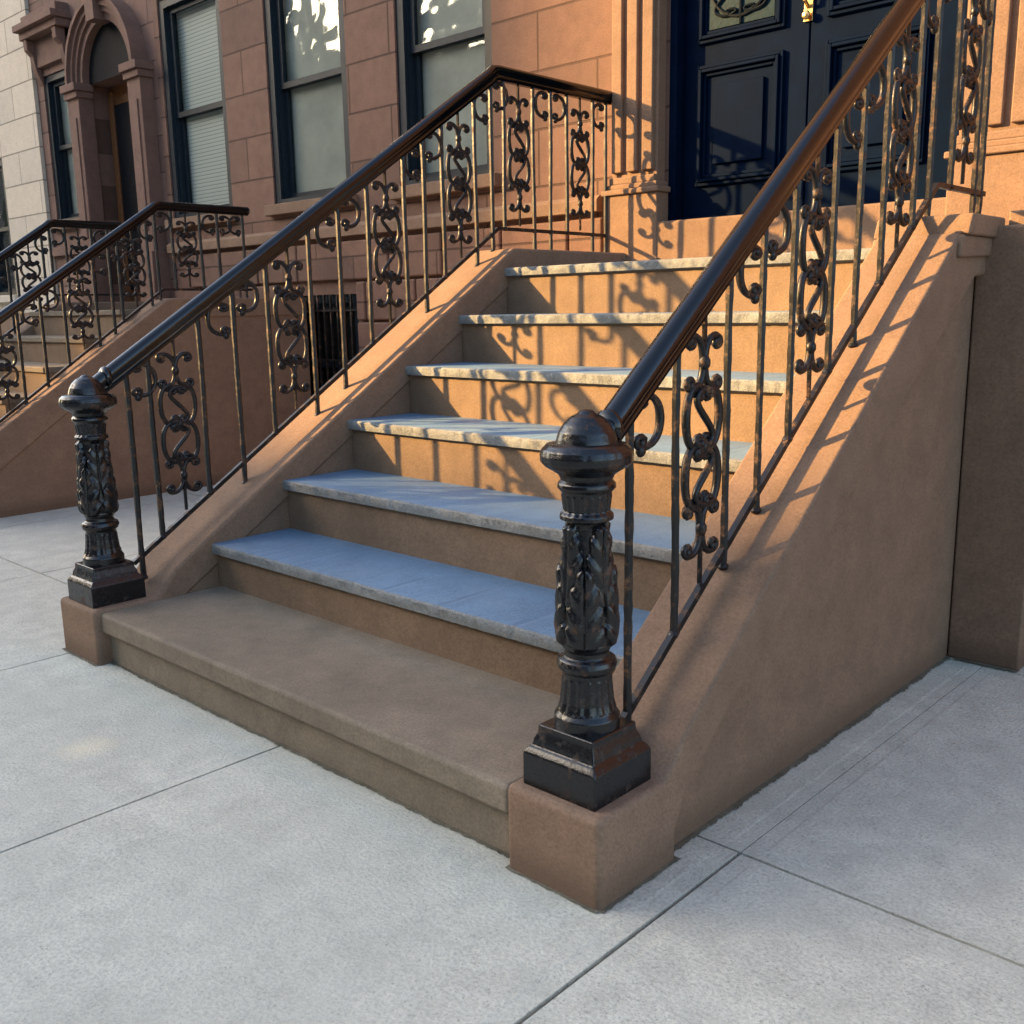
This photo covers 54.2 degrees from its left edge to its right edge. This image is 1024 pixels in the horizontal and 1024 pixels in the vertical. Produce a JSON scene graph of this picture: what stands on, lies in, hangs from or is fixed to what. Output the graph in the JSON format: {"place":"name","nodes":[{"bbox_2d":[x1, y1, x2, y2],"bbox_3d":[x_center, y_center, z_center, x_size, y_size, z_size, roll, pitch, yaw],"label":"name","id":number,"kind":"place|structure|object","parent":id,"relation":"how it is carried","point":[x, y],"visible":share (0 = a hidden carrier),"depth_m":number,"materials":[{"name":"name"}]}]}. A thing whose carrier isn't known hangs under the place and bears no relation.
{"place":"outdoors","nodes":[
{"label":"outdoors","id":0,"kind":"place"},
{"bbox_2d":[0,485,1023,1023],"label":"pavement","id":1,"kind":"structure","parent":0,"point":[166,857],"depth_m":2.12,"materials":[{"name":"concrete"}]},
{"bbox_2d":[0,0,58,312],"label":"limestone house","id":2,"kind":"structure","parent":1,"relation":"on","point":[24,205],"depth_m":10.38,"materials":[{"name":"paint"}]},
{"bbox_2d":[0,158,17,302],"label":"window","id":3,"kind":"structure","parent":2,"relation":"in","point":[5,238],"depth_m":11.25,"materials":[{"name":"paint"}]},
{"bbox_2d":[12,0,174,302],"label":"brownstone house","id":4,"kind":"structure","parent":1,"relation":"on","point":[94,65],"depth_m":9.32,"materials":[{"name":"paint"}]},
{"bbox_2d":[44,69,78,229],"bbox_3d":[-4.371,-3.547,9.866,0.720,1.466,0.218,10,16,42],"label":"window","id":5,"kind":"structure","parent":4,"relation":"in","point":[58,113],"depth_m":10.00,"materials":[{"name":"paint"}]},
{"bbox_2d":[107,83,141,301],"bbox_3d":[-3.413,-2.846,9.312,0.948,2.220,0.084,10,16,42],"label":"door","id":6,"kind":"structure","parent":4,"relation":"in","point":[118,101],"depth_m":9.40,"materials":[{"name":"brown wood"}]},
{"bbox_2d":[0,298,310,517],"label":"stoop","id":7,"kind":"object","parent":1,"relation":"on","point":[38,465],"visible":0.59,"depth_m":6.80,"materials":[{"name":"stone"}]},
{"bbox_2d":[0,219,137,333],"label":"iron railing","id":8,"kind":"object","parent":7,"relation":"on","point":[35,235],"visible":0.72,"depth_m":7.78,"materials":[{"name":"metal"}]},
{"bbox_2d":[0,201,252,422],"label":"iron railing","id":9,"kind":"object","parent":7,"relation":"on","point":[48,283],"visible":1,"depth_m":6.51,"materials":[{"name":"metal"}]},
{"bbox_2d":[61,197,1004,909],"bbox_3d":[0.369,-0.382,3.839,2.510,1.654,3.258,10,16,42],"label":"stoop","id":10,"kind":"object","parent":1,"relation":"on","point":[357,579],"visible":0.74,"depth_m":3.05,"materials":[{"name":"brown stone"}]},
{"bbox_2d":[58,65,611,608],"bbox_3d":[-0.500,-0.953,4.433,0.197,2.123,3.065,10,16,42],"label":"iron railing","id":11,"kind":"object","parent":10,"relation":"on","point":[106,573],"visible":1,"depth_m":4.04,"materials":[{"name":"metal"}]},
{"bbox_2d":[523,0,996,811],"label":"iron railing","id":12,"kind":"object","parent":10,"relation":"on","point":[587,748],"visible":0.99,"depth_m":2.33,"materials":[{"name":"metal"}]},
{"bbox_2d":[151,0,1023,395],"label":"brownstone house","id":13,"kind":"structure","parent":1,"relation":"on","point":[277,116],"depth_m":5.90,"materials":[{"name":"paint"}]},
{"bbox_2d":[158,0,237,229],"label":"window","id":14,"kind":"structure","parent":13,"relation":"in","point":[190,30],"depth_m":8.30,"materials":[{"name":"glass"}]},
{"bbox_2d":[264,0,357,216],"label":"window","id":15,"kind":"structure","parent":13,"relation":"in","point":[305,39],"depth_m":7.32,"materials":[{"name":"glass"}]},
{"bbox_2d":[298,294,358,395],"bbox_3d":[-1.378,-1.117,7.566,0.936,1.020,0.174,10,16,42],"label":"window","id":16,"kind":"structure","parent":13,"relation":"in","point":[326,307],"depth_m":7.45,"materials":[{"name":"paint"}]},
{"bbox_2d":[388,0,501,200],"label":"window","id":17,"kind":"structure","parent":13,"relation":"in","point":[443,45],"depth_m":6.36,"materials":[{"name":"glass"}]},
{"bbox_2d":[668,0,967,220],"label":"door","id":18,"kind":"structure","parent":13,"relation":"in","point":[747,77],"depth_m":4.84,"materials":[{"name":"blue paint"}]},
{"bbox_2d":[947,210,1023,669],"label":"stone pier","id":19,"kind":"structure","parent":1,"relation":"on","point":[986,626],"depth_m":3.25,"materials":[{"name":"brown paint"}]}
]}

